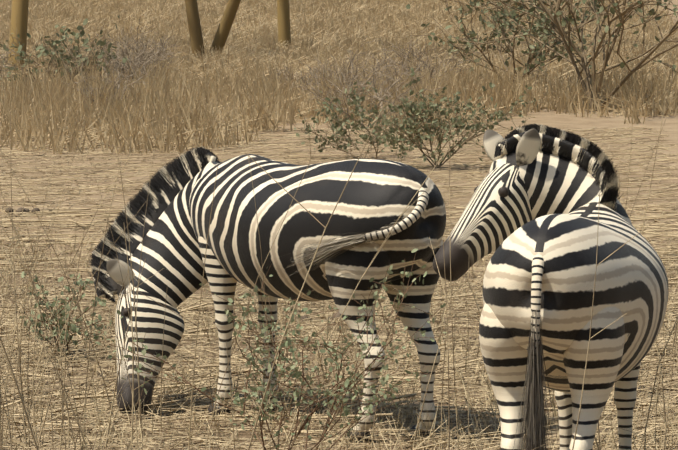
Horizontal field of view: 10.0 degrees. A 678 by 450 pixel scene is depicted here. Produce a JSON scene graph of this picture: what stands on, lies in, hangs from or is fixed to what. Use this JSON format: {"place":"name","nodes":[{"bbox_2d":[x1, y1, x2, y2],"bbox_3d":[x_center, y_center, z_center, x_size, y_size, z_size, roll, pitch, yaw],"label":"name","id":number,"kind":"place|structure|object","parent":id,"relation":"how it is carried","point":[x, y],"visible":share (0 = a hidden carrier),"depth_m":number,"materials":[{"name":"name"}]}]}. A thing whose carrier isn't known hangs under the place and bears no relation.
{"place":"outdoors","nodes":[
{"label":"outdoors","id":0,"kind":"place"},
{"bbox_2d":[0,0,677,154],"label":"grass","id":1,"kind":"structure","parent":0,"point":[209,91],"depth_m":45.81,"materials":[{"name":"beige plant"}]},
{"bbox_2d":[0,0,677,449],"bbox_3d":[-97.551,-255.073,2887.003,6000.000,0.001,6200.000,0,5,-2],"label":"ground","id":2,"kind":"structure","parent":0,"point":[552,118],"depth_m":32.37,"materials":[{"name":"beige soil"}]},
{"bbox_2d":[0,42,21,79],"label":"dry shrub","id":3,"kind":"object","parent":2,"relation":"on","point":[7,65],"visible":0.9,"depth_m":43.43,"materials":[{"name":"brown plant"}]},
{"bbox_2d":[8,0,28,72],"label":"tree","id":4,"kind":"object","parent":2,"relation":"on","point":[20,8],"visible":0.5,"depth_m":49.73,"materials":[{"name":"brown plant"}]},
{"bbox_2d":[0,7,128,87],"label":"bush","id":5,"kind":"object","parent":2,"relation":"on","point":[45,49],"visible":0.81,"depth_m":46.03,"materials":[{"name":"green plant"}]},
{"bbox_2d":[20,271,112,355],"bbox_3d":[-1.448,0.502,20.689,0.510,0.476,0.690,0,5,-2],"label":"shrub","id":6,"kind":"object","parent":2,"relation":"on","point":[74,328],"visible":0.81,"depth_m":20.70,"materials":[{"name":"green plant"}]},
{"bbox_2d":[61,50,155,112],"bbox_3d":[-2.415,-1.485,41.061,1.260,0.821,1.218,-4,6,-35],"label":"dry shrub","id":7,"kind":"object","parent":2,"relation":"on","point":[118,86],"visible":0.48,"depth_m":41.02,"materials":[{"name":"brown plant"}]},
{"bbox_2d":[64,36,174,87],"bbox_3d":[-2.753,-1.840,46.294,1.278,0.833,1.320,-5,7,-42],"label":"dry shrub","id":8,"kind":"object","parent":2,"relation":"on","point":[117,64],"visible":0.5,"depth_m":46.17,"materials":[{"name":"brown plant"}]},
{"bbox_2d":[76,34,180,79],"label":"dry shrub","id":9,"kind":"object","parent":2,"relation":"on","point":[138,52],"visible":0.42,"depth_m":47.52,"materials":[{"name":"brown plant"}]},
{"bbox_2d":[92,13,186,64],"bbox_3d":[-2.686,-2.298,49.761,1.308,0.893,1.355,1,5,11],"label":"dry shrub","id":10,"kind":"object","parent":2,"relation":"on","point":[136,42],"visible":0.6,"depth_m":49.65,"materials":[{"name":"plant"}]},
{"bbox_2d":[102,25,178,72],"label":"dry shrub","id":11,"kind":"object","parent":2,"relation":"on","point":[140,44],"visible":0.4,"depth_m":49.50,"materials":[{"name":"brown plant"}]},
{"bbox_2d":[114,51,167,84],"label":"dry shrub","id":12,"kind":"object","parent":2,"relation":"on","point":[136,67],"visible":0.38,"depth_m":46.70,"materials":[{"name":"brown plant"}]},
{"bbox_2d":[185,0,204,56],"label":"tree","id":13,"kind":"object","parent":2,"relation":"on","point":[194,26],"visible":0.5,"depth_m":53.72,"materials":[{"name":"brown plant"}]},
{"bbox_2d":[210,0,240,57],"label":"tree","id":14,"kind":"object","parent":2,"relation":"on","point":[225,25],"visible":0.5,"depth_m":53.81,"materials":[{"name":"brown plant"}]},
{"bbox_2d":[88,146,445,442],"bbox_3d":[-0.313,0.319,18.344,2.136,1.332,0.794,5,7,42],"label":"zebra","id":15,"kind":"object","parent":2,"relation":"on","point":[377,196],"visible":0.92,"depth_m":18.10},
{"bbox_2d":[92,249,446,449],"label":"shrub","id":16,"kind":"object","parent":2,"relation":"on","point":[286,343],"visible":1,"depth_m":15.59,"materials":[{"name":"plant"}]},
{"bbox_2d":[277,0,290,49],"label":"tree","id":17,"kind":"object","parent":2,"relation":"on","point":[283,19],"visible":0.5,"depth_m":56.78,"materials":[{"name":"brown plant"}]},
{"bbox_2d":[264,58,347,90],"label":"dry shrub","id":18,"kind":"object","parent":2,"relation":"on","point":[309,79],"visible":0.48,"depth_m":45.68,"materials":[{"name":"brown plant"}]},
{"bbox_2d":[296,57,349,85],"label":"dry shrub","id":19,"kind":"object","parent":2,"relation":"on","point":[322,71],"visible":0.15,"depth_m":46.06,"materials":[{"name":"brown plant"}]},
{"bbox_2d":[2,207,670,449],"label":"clods","id":20,"kind":"object","parent":2,"relation":"on","point":[20,209],"visible":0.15,"depth_m":22.56,"materials":[{"name":"brown soil"}]},
{"bbox_2d":[0,126,677,449],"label":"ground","id":21,"kind":"structure","parent":2,"relation":"on","point":[478,371],"depth_m":20.78,"materials":[{"name":"brown soil"}]},
{"bbox_2d":[0,42,677,449],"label":"stalks","id":22,"kind":"object","parent":2,"relation":"on","point":[24,408],"visible":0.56,"depth_m":16.43,"materials":[{"name":"plant"}]},
{"bbox_2d":[289,81,413,158],"bbox_3d":[0.252,-0.952,35.592,1.194,0.726,0.974,4,7,41],"label":"bush","id":23,"kind":"object","parent":2,"relation":"on","point":[357,99],"visible":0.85,"depth_m":35.65,"materials":[{"name":"green plant"}]},
{"bbox_2d":[296,40,420,114],"bbox_3d":[0.204,-1.575,41.802,1.364,0.868,1.223,0,5,-2],"label":"dry shrub","id":24,"kind":"object","parent":2,"relation":"on","point":[357,72],"visible":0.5,"depth_m":41.72,"materials":[{"name":"brown plant"}]},
{"bbox_2d":[296,32,443,129],"bbox_3d":[0.268,-1.486,39.996,1.611,1.012,1.564,0,5,-2],"label":"dry shrub","id":25,"kind":"object","parent":2,"relation":"on","point":[374,96],"visible":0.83,"depth_m":39.88,"materials":[{"name":"brown plant"}]},
{"bbox_2d":[361,52,453,92],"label":"dry shrub","id":26,"kind":"object","parent":2,"relation":"on","point":[431,72],"visible":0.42,"depth_m":44.22,"materials":[{"name":"brown plant"}]},
{"bbox_2d":[370,34,480,77],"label":"dry shrub","id":27,"kind":"object","parent":2,"relation":"on","point":[418,61],"visible":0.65,"depth_m":47.66,"materials":[{"name":"brown plant"}]},
{"bbox_2d":[360,67,545,166],"bbox_3d":[1.028,-0.950,34.484,1.691,0.921,1.070,0,5,-2],"label":"bush","id":28,"kind":"object","parent":2,"relation":"on","point":[415,111],"visible":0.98,"depth_m":34.46,"materials":[{"name":"green plant"}]},
{"bbox_2d":[395,0,631,82],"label":"bush","id":29,"kind":"object","parent":2,"relation":"on","point":[498,19],"visible":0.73,"depth_m":46.74,"materials":[{"name":"green plant"}]},
{"bbox_2d":[433,124,667,449],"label":"zebra","id":30,"kind":"object","parent":2,"relation":"on","point":[529,215],"visible":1,"depth_m":14.81},
{"bbox_2d":[431,0,677,111],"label":"bush","id":31,"kind":"object","parent":2,"relation":"on","point":[556,24],"visible":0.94,"depth_m":43.12,"materials":[{"name":"brown plant"}]}
]}

